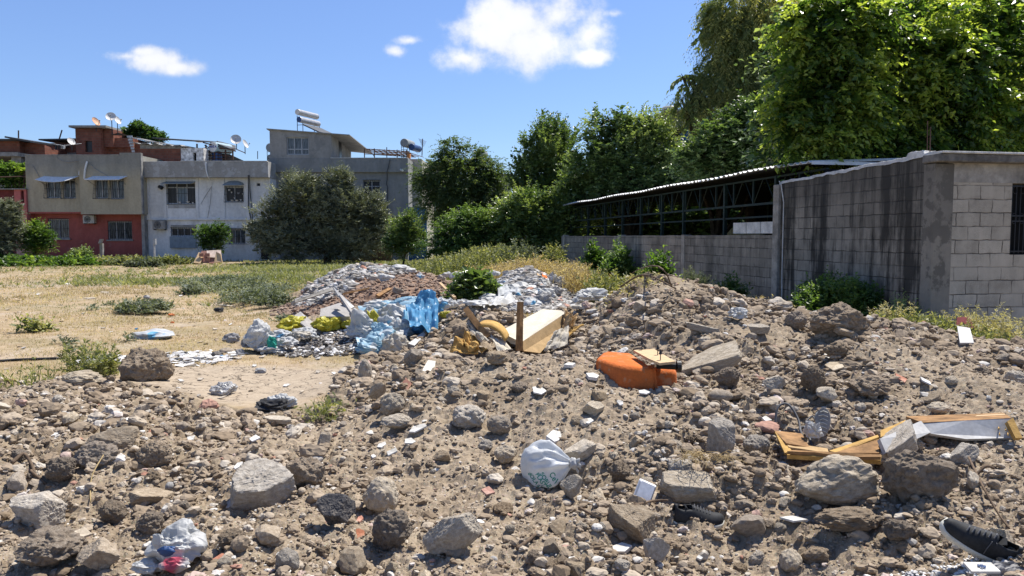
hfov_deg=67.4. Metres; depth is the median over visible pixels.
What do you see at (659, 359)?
chipboard panel
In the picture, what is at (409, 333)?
white sack
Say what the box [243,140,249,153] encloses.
satellite dish
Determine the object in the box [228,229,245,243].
window
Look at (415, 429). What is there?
tile shard
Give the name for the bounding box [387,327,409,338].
draped sheet
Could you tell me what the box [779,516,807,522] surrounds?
tile shard
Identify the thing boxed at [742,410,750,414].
clod
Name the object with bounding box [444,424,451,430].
flat chip
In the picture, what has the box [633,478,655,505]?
foam tray
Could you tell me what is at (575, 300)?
white cloth
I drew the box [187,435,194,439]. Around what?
white chip
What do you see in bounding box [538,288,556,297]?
white cloth
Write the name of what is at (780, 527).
rubble piece
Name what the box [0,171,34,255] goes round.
single storey house
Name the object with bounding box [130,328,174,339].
plastic sheet
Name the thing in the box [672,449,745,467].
straw clump
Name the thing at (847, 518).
earth clod
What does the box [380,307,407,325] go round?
draped sheet
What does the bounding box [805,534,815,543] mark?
flat chip
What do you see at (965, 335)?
leaning board
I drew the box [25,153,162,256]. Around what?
two storey house
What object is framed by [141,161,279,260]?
two storey house
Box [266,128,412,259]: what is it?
three storey house
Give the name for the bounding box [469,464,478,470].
flat chip
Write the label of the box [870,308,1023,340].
green grass
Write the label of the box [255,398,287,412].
rag bundle
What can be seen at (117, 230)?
window
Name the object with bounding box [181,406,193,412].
brown stone
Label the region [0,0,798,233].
sky
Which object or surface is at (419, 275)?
white cloth
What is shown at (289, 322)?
yellow bag
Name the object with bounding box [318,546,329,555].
clod
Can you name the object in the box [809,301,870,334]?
earth clod
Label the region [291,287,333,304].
concrete plank
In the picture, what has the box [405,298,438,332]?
draped sheet
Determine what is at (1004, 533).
pale stone
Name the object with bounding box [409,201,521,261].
compound leaf bush
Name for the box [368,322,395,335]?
blue film
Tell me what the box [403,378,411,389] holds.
tile shard
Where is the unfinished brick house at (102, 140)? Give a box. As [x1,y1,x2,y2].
[38,125,173,153]
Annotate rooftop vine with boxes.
[118,118,169,144]
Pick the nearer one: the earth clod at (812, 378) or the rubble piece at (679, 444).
the rubble piece at (679, 444)
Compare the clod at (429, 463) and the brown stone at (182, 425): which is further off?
the brown stone at (182, 425)
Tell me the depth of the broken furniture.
5.09 m
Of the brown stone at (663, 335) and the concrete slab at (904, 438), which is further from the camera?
the brown stone at (663, 335)
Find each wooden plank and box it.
[342,287,369,294]
[375,287,391,297]
[439,282,456,299]
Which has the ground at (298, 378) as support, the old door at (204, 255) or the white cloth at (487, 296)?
the old door at (204, 255)
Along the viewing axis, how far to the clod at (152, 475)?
4.76 m
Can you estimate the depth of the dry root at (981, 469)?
4.53 m
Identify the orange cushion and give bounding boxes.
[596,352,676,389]
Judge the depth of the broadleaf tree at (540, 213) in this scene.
33.26 m
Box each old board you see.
[194,253,202,263]
[207,250,221,257]
[214,252,221,262]
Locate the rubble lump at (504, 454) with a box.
[494,444,516,463]
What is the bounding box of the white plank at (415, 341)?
[408,330,425,345]
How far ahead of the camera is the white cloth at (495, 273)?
20.39 m
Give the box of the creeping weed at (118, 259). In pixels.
[93,254,190,265]
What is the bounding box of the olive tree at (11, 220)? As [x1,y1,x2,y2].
[0,196,30,256]
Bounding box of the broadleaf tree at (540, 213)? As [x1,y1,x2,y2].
[481,160,595,254]
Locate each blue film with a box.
[355,335,381,353]
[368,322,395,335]
[389,296,416,303]
[411,289,443,312]
[411,320,439,333]
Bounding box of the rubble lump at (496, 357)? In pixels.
[485,351,507,364]
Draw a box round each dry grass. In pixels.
[0,263,532,404]
[741,292,795,307]
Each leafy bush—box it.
[67,243,96,256]
[192,218,232,254]
[378,206,429,264]
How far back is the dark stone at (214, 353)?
10.38 m
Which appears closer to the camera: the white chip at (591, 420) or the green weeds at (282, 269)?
the white chip at (591, 420)
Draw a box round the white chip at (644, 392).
[639,389,649,394]
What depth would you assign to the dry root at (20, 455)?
4.91 m
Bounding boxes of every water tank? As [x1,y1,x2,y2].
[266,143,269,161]
[400,139,421,157]
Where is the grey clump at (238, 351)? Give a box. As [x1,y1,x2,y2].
[235,349,244,354]
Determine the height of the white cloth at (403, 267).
0.215 m
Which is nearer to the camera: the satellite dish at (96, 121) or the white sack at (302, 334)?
the white sack at (302, 334)
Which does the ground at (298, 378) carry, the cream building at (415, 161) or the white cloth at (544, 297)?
the cream building at (415, 161)
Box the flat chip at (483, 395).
[477,390,488,400]
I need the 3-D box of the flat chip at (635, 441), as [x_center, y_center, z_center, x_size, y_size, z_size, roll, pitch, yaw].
[0.837,1.038,5.150,0.096,0.092,0.082,23,16,-18]
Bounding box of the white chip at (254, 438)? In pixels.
[249,435,260,441]
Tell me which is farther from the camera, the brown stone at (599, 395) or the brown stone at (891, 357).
the brown stone at (891, 357)
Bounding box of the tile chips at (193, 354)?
[72,349,248,366]
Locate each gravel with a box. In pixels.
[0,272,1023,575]
[269,270,452,315]
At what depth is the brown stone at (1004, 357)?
7.35 m
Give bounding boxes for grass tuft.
[0,357,61,388]
[290,391,356,422]
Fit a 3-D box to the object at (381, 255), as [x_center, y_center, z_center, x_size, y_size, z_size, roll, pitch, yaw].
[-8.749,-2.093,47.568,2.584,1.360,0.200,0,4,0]
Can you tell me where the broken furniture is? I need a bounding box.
[774,413,1021,463]
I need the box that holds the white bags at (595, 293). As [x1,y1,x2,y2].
[576,287,607,300]
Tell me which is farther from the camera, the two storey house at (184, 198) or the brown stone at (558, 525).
the two storey house at (184, 198)
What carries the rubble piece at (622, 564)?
on the ground at (298, 378)
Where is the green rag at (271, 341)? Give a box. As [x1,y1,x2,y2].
[267,336,276,347]
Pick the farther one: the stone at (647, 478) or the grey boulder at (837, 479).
the stone at (647, 478)
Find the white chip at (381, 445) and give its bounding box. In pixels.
[377,442,385,448]
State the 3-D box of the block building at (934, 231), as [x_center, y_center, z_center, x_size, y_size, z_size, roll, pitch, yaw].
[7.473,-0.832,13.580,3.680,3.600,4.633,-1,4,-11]
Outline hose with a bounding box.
[0,357,58,361]
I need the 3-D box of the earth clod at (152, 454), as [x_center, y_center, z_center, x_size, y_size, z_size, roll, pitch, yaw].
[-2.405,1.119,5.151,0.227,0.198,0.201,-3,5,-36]
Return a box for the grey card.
[295,312,311,326]
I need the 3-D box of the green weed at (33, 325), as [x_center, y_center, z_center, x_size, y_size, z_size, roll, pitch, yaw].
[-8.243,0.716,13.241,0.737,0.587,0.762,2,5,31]
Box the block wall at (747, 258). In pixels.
[561,235,771,298]
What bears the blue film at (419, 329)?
on the ground at (298, 378)
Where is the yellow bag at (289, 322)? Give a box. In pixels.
[276,315,305,331]
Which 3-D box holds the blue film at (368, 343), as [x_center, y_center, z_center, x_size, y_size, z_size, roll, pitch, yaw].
[-1.898,0.766,10.406,0.423,0.254,0.468,0,4,0]
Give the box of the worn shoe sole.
[814,408,830,436]
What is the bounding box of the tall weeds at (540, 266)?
[456,253,588,288]
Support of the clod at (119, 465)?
on the ground at (298, 378)
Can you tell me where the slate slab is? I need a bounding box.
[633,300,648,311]
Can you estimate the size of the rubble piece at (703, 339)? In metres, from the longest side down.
0.143 x 0.131 x 0.127 m
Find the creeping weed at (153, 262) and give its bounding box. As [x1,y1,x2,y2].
[122,254,202,266]
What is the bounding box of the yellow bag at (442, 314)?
[439,311,450,317]
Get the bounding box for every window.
[43,182,60,197]
[47,218,68,237]
[60,180,75,198]
[92,180,107,198]
[107,221,131,239]
[108,179,123,198]
[166,182,195,204]
[170,227,196,235]
[224,186,243,201]
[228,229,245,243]
[287,137,308,154]
[363,180,380,196]
[1009,184,1023,253]
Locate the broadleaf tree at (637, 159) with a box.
[554,101,693,235]
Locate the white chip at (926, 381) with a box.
[920,377,930,385]
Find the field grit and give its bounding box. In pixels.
[0,267,455,408]
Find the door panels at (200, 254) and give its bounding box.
[199,253,209,260]
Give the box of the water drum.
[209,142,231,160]
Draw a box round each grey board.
[325,303,350,316]
[338,295,351,314]
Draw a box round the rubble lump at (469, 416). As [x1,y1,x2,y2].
[452,404,485,428]
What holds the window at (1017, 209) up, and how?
in the block building at (934, 231)
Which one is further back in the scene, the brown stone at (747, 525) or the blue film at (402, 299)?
the blue film at (402, 299)
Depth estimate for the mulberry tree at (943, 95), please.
15.38 m
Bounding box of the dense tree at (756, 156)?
[730,0,1020,201]
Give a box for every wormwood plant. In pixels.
[58,338,103,372]
[78,342,121,376]
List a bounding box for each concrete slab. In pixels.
[679,340,741,375]
[879,419,917,457]
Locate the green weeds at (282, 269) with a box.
[0,258,453,305]
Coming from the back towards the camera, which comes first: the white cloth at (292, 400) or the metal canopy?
the metal canopy
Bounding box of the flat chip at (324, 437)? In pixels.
[317,432,332,443]
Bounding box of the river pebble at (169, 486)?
[165,482,173,490]
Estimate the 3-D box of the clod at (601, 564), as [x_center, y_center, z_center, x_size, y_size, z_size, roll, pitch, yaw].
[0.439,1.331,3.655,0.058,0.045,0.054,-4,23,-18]
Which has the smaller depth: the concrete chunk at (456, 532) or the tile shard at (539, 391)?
the concrete chunk at (456, 532)
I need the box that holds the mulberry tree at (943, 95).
[820,0,1023,173]
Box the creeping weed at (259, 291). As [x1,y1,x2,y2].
[170,273,305,305]
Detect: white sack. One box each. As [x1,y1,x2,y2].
[255,345,285,352]
[273,329,291,337]
[276,336,297,345]
[290,331,310,338]
[292,327,318,338]
[358,299,386,309]
[359,329,370,337]
[364,306,374,314]
[377,302,405,318]
[377,315,395,323]
[389,319,411,330]
[395,328,413,338]
[438,297,453,309]
[444,298,458,307]
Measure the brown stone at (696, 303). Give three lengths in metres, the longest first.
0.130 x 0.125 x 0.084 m
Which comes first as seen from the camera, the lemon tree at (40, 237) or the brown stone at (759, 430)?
the brown stone at (759, 430)
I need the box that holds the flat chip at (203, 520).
[199,517,206,522]
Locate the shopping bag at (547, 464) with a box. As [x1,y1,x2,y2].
[520,439,580,488]
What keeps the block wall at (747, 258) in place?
on the ground at (298, 378)
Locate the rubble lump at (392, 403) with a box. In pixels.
[380,393,405,415]
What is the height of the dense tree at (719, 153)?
6.908 m
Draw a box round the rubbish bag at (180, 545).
[144,518,207,573]
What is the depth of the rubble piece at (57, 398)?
6.46 m
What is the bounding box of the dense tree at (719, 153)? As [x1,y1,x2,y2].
[662,89,781,234]
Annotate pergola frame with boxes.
[364,147,422,157]
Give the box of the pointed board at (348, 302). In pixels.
[332,286,353,308]
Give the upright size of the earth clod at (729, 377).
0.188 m
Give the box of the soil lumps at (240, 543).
[0,275,1023,575]
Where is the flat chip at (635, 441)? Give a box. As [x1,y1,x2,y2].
[629,435,643,447]
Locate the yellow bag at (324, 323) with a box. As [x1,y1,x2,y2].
[310,316,341,331]
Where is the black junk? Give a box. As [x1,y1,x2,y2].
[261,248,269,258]
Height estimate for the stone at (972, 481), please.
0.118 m
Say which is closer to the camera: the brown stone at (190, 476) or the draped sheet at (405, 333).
the brown stone at (190, 476)
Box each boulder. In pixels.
[362,476,398,513]
[706,417,735,454]
[794,454,878,505]
[926,401,949,414]
[949,442,979,465]
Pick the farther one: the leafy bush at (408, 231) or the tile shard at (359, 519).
the leafy bush at (408, 231)
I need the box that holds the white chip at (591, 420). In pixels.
[585,418,593,424]
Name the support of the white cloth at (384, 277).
on the mound gravel at (304, 309)
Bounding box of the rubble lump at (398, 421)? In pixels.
[380,413,411,428]
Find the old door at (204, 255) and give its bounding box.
[199,251,214,263]
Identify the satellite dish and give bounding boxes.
[67,138,75,149]
[92,117,100,131]
[105,112,115,134]
[114,116,121,134]
[230,135,240,148]
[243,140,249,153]
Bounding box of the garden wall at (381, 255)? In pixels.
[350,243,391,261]
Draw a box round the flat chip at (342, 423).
[339,421,346,426]
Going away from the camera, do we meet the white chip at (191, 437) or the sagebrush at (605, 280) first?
the white chip at (191, 437)
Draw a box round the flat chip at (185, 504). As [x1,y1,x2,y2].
[179,500,190,509]
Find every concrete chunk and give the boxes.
[229,458,296,510]
[422,512,482,553]
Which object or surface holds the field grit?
on the ground at (298, 378)
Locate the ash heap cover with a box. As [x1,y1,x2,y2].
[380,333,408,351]
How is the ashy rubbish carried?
on the ground at (298, 378)
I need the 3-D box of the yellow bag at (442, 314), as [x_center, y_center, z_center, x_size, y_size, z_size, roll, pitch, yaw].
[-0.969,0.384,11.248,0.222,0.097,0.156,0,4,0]
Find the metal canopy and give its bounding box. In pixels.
[152,137,244,160]
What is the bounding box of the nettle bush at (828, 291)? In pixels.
[786,265,888,316]
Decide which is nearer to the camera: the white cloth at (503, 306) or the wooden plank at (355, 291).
the white cloth at (503, 306)
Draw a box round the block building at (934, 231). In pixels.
[771,121,1023,338]
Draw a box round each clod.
[11,449,29,461]
[13,524,87,566]
[27,470,36,478]
[44,457,75,482]
[73,440,119,467]
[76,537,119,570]
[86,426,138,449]
[98,499,127,523]
[113,461,125,469]
[118,347,174,381]
[120,392,130,398]
[135,441,172,467]
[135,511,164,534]
[144,470,160,482]
[155,424,172,433]
[183,443,192,449]
[210,453,223,457]
[217,527,245,548]
[286,456,325,488]
[315,414,326,423]
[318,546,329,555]
[356,409,364,414]
[369,434,380,444]
[372,508,413,550]
[403,451,413,458]
[425,460,433,467]
[441,500,450,504]
[492,502,513,514]
[510,381,528,392]
[527,549,542,565]
[545,557,556,567]
[598,562,606,569]
[606,304,612,309]
[608,460,630,482]
[684,435,694,443]
[695,436,701,442]
[695,566,707,572]
[713,285,719,292]
[714,367,740,388]
[733,562,747,574]
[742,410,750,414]
[764,520,773,528]
[777,538,785,542]
[784,310,807,329]
[791,388,802,396]
[800,365,825,393]
[800,544,832,563]
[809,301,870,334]
[813,506,884,531]
[823,341,849,356]
[846,374,891,396]
[880,449,960,503]
[881,519,915,540]
[965,391,974,396]
[974,366,991,374]
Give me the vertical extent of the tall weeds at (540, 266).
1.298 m
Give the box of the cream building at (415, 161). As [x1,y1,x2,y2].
[407,152,433,256]
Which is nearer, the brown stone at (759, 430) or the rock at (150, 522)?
the rock at (150, 522)
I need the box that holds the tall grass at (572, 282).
[545,258,611,301]
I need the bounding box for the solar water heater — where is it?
[295,109,330,132]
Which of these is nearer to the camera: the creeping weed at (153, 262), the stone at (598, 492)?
the stone at (598, 492)
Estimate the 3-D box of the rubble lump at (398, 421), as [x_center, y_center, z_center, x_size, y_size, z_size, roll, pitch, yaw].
[-0.876,1.015,5.845,0.250,0.113,0.213,0,4,0]
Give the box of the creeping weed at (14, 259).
[0,252,108,266]
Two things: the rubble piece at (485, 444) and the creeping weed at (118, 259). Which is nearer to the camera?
the rubble piece at (485, 444)
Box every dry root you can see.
[10,452,46,484]
[515,524,543,550]
[580,498,621,517]
[624,499,667,504]
[967,456,1009,528]
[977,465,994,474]
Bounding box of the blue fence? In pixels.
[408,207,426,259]
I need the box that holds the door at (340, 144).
[339,141,341,157]
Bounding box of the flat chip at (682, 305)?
[678,301,687,309]
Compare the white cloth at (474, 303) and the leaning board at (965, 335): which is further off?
the white cloth at (474, 303)
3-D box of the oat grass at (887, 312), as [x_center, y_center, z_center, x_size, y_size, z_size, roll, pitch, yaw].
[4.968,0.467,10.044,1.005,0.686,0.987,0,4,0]
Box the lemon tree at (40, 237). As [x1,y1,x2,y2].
[17,217,59,255]
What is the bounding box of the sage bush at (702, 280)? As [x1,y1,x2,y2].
[679,265,715,284]
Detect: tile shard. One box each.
[75,527,91,537]
[213,553,223,568]
[356,515,362,522]
[356,528,364,538]
[387,447,397,455]
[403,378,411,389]
[409,423,426,432]
[423,360,435,370]
[481,486,494,495]
[532,386,546,394]
[546,430,560,443]
[564,362,575,367]
[586,372,598,380]
[613,542,631,553]
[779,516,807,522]
[825,362,844,370]
[895,373,906,383]
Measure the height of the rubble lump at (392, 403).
0.196 m
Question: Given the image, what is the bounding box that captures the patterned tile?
[963,562,1000,572]
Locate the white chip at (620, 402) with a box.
[616,400,622,405]
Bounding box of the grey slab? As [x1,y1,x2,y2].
[659,470,716,502]
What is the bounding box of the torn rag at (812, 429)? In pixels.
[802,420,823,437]
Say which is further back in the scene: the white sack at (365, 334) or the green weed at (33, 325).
the green weed at (33, 325)
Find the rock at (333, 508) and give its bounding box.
[315,493,355,525]
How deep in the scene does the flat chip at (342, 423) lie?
6.32 m
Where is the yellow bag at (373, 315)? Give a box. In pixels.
[367,309,378,322]
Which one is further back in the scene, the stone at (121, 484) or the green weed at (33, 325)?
the green weed at (33, 325)
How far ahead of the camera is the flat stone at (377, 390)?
6.97 m
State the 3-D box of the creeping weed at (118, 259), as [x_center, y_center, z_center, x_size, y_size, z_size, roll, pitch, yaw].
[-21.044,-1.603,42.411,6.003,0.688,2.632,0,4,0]
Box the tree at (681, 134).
[646,109,704,233]
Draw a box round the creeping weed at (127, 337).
[51,276,294,350]
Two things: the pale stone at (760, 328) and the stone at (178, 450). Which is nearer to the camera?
the stone at (178, 450)
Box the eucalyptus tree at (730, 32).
[655,0,801,221]
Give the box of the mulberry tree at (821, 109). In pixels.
[748,0,929,181]
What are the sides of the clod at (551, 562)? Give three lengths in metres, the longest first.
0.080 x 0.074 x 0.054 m
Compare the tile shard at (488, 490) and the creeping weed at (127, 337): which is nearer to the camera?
the tile shard at (488, 490)
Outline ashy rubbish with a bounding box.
[252,328,408,357]
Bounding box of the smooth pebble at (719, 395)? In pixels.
[708,389,733,402]
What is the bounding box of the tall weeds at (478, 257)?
[409,243,567,277]
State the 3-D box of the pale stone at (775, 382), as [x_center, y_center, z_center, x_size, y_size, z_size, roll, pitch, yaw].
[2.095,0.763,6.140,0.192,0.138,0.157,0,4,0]
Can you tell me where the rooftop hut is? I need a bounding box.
[132,142,211,160]
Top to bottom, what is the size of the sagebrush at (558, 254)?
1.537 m
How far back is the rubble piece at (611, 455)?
5.03 m
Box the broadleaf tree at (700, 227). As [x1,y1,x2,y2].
[538,204,744,254]
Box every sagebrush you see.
[493,238,545,262]
[527,241,568,264]
[575,267,643,302]
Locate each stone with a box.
[6,471,26,490]
[9,491,67,528]
[60,411,78,424]
[61,370,102,385]
[117,482,124,487]
[128,487,173,504]
[133,404,149,412]
[175,447,181,452]
[176,421,190,430]
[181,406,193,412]
[186,474,193,479]
[211,351,221,355]
[217,555,232,565]
[219,347,234,352]
[245,429,256,434]
[255,368,265,372]
[255,524,280,544]
[275,547,299,571]
[339,546,367,574]
[358,359,371,376]
[368,382,385,398]
[377,465,396,475]
[385,561,398,571]
[403,348,422,366]
[415,368,422,376]
[417,532,424,538]
[419,569,431,575]
[433,450,450,461]
[438,396,446,402]
[542,538,559,554]
[549,515,568,535]
[560,401,567,406]
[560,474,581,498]
[563,438,595,461]
[567,561,584,575]
[571,415,582,424]
[582,400,603,415]
[588,488,605,500]
[591,391,607,400]
[602,325,611,334]
[607,504,655,542]
[641,477,652,480]
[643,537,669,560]
[660,333,667,340]
[693,300,698,306]
[730,489,741,495]
[731,514,765,536]
[733,499,756,510]
[748,323,769,333]
[754,427,761,434]
[762,375,785,389]
[769,403,779,410]
[773,469,781,478]
[779,497,787,507]
[786,351,795,359]
[816,386,837,402]
[855,402,866,410]
[886,354,895,359]
[920,391,940,403]
[966,471,978,489]
[990,528,1013,542]
[995,353,1009,360]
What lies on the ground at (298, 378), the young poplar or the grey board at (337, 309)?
the young poplar
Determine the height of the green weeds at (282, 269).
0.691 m
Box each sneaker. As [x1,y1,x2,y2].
[671,504,724,529]
[939,518,1023,561]
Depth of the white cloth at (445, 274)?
20.02 m
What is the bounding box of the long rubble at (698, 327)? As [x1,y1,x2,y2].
[685,322,719,332]
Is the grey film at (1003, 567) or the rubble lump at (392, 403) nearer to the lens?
the grey film at (1003, 567)
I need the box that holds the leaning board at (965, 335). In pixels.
[957,326,973,343]
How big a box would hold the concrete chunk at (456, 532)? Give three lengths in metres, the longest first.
0.285 x 0.193 x 0.169 m
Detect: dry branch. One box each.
[620,274,675,288]
[632,265,672,286]
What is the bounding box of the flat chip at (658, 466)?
[656,462,661,469]
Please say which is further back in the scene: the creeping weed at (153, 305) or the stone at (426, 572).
the creeping weed at (153, 305)
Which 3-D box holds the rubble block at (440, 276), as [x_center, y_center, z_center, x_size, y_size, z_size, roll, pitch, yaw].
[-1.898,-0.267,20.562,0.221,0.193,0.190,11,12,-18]
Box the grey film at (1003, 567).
[986,560,1023,575]
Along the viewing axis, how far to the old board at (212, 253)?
43.29 m
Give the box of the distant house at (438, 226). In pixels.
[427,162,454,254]
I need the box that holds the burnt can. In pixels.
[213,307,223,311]
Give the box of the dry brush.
[596,271,683,308]
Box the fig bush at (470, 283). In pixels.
[439,264,503,300]
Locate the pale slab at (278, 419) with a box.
[263,415,291,424]
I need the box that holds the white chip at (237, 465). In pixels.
[234,462,242,469]
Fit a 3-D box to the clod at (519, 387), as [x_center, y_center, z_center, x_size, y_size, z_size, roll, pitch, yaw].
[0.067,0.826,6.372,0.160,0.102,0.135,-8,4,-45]
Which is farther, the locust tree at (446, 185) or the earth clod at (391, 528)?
the locust tree at (446, 185)
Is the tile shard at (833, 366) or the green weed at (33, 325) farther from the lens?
the green weed at (33, 325)
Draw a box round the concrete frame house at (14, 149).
[0,136,69,187]
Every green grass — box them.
[0,266,337,377]
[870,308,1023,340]
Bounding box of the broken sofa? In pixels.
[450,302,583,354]
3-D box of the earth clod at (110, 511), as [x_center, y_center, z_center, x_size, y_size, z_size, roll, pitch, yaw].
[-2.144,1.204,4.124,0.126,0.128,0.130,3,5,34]
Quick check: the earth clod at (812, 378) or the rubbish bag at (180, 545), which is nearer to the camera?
the rubbish bag at (180, 545)
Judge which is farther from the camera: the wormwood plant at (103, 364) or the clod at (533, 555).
the wormwood plant at (103, 364)
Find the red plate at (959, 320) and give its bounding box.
[956,317,973,328]
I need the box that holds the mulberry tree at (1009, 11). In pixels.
[914,0,1023,151]
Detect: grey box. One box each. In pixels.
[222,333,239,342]
[320,304,349,320]
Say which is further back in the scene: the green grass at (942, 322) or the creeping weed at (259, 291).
the creeping weed at (259, 291)
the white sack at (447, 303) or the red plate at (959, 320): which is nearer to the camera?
the red plate at (959, 320)
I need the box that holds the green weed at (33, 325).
[9,313,59,332]
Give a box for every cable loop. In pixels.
[774,402,800,432]
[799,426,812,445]
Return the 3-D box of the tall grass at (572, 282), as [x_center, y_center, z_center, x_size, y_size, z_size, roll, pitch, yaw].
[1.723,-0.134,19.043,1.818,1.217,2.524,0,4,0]
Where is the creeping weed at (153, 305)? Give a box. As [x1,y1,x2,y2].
[108,295,177,313]
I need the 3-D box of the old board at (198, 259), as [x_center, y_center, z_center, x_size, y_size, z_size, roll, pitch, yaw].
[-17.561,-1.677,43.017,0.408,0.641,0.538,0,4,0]
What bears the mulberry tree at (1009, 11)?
on the ground at (298, 378)
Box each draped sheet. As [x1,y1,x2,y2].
[356,329,384,353]
[358,299,414,311]
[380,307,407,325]
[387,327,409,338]
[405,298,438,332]
[481,292,516,307]
[497,285,520,295]
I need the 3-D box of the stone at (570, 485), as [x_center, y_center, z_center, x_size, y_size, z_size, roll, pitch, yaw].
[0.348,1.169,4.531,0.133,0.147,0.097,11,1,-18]
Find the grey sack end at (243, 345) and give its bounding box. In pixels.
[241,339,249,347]
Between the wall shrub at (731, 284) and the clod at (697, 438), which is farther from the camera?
the wall shrub at (731, 284)
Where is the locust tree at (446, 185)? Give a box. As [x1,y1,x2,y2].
[398,134,514,237]
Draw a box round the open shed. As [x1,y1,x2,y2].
[563,158,897,235]
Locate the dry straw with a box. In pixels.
[90,455,103,502]
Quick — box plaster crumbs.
[863,552,1023,575]
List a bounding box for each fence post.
[98,239,103,256]
[153,239,156,256]
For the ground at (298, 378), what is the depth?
5.72 m
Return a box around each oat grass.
[867,301,937,322]
[927,301,1023,338]
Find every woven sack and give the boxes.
[243,318,275,348]
[345,308,372,337]
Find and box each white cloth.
[267,393,297,406]
[377,274,394,280]
[389,264,409,271]
[407,268,416,272]
[416,272,424,277]
[441,271,449,276]
[456,299,466,304]
[463,300,488,305]
[478,293,497,300]
[486,270,500,275]
[488,302,507,309]
[508,281,529,288]
[509,291,521,295]
[521,289,535,292]
[524,297,541,304]
[533,291,551,304]
[538,278,546,284]
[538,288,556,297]
[549,271,556,282]
[552,286,562,294]
[556,276,565,284]
[571,303,584,308]
[572,296,588,303]
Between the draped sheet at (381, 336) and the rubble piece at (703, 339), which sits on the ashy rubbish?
the draped sheet at (381, 336)
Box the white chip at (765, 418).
[762,416,771,420]
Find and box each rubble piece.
[52,395,63,401]
[447,386,459,392]
[478,439,492,450]
[505,524,514,532]
[575,378,583,384]
[576,522,587,529]
[599,522,605,530]
[608,451,618,460]
[614,558,629,571]
[629,412,639,419]
[665,421,672,428]
[667,458,692,470]
[671,439,681,449]
[698,336,709,346]
[749,550,764,564]
[773,522,786,532]
[779,548,802,571]
[944,375,957,384]
[1003,370,1023,383]
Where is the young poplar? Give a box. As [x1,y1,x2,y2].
[502,108,584,252]
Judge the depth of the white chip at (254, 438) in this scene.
5.91 m
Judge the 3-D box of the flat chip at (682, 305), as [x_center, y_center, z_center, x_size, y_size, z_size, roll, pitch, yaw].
[2.054,0.234,9.208,0.121,0.105,0.154,27,10,-15]
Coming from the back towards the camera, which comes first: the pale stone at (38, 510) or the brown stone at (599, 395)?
the brown stone at (599, 395)
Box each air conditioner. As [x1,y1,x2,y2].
[83,215,95,223]
[152,220,166,229]
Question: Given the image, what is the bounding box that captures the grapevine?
[0,159,25,188]
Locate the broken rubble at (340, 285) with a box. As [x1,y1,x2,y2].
[292,261,577,313]
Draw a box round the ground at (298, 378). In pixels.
[0,256,1023,575]
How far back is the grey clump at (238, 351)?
10.54 m
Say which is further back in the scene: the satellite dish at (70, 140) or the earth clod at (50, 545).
the satellite dish at (70, 140)
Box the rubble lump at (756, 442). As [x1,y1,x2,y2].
[742,434,769,452]
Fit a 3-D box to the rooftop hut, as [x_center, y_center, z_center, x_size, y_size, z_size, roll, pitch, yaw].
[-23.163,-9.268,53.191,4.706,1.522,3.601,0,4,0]
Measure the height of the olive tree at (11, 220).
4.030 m
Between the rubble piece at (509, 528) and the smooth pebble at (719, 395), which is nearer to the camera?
the rubble piece at (509, 528)
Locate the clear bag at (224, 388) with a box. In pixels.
[209,381,237,395]
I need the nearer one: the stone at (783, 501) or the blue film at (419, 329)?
the stone at (783, 501)
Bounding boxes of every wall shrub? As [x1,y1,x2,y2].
[577,237,609,282]
[598,234,638,285]
[635,244,681,278]
[713,270,753,296]
[871,287,930,318]
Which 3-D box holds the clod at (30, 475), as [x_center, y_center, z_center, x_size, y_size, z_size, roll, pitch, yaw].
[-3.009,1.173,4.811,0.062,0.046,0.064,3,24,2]
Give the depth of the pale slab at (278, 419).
6.71 m
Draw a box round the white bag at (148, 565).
[131,557,161,574]
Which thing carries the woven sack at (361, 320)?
on the ashy rubbish
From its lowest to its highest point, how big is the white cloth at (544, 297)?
0.304 m
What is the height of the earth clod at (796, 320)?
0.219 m
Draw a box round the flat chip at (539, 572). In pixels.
[535,567,546,575]
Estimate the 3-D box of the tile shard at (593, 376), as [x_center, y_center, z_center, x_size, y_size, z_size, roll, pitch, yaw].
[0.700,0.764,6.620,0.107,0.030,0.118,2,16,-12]
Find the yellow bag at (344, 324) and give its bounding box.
[340,319,350,327]
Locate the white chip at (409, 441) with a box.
[404,438,415,443]
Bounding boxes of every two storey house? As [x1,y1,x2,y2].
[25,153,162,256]
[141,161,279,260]
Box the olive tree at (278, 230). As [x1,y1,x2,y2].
[241,160,396,263]
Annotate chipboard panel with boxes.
[633,341,681,371]
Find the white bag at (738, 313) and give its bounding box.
[728,307,747,318]
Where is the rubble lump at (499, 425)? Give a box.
[487,415,511,434]
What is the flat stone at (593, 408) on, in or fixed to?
on the ground at (298, 378)
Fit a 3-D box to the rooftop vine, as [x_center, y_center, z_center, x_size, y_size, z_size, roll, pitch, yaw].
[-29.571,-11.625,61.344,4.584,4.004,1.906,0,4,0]
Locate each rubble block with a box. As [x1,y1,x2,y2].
[370,275,377,280]
[392,287,403,294]
[437,274,445,280]

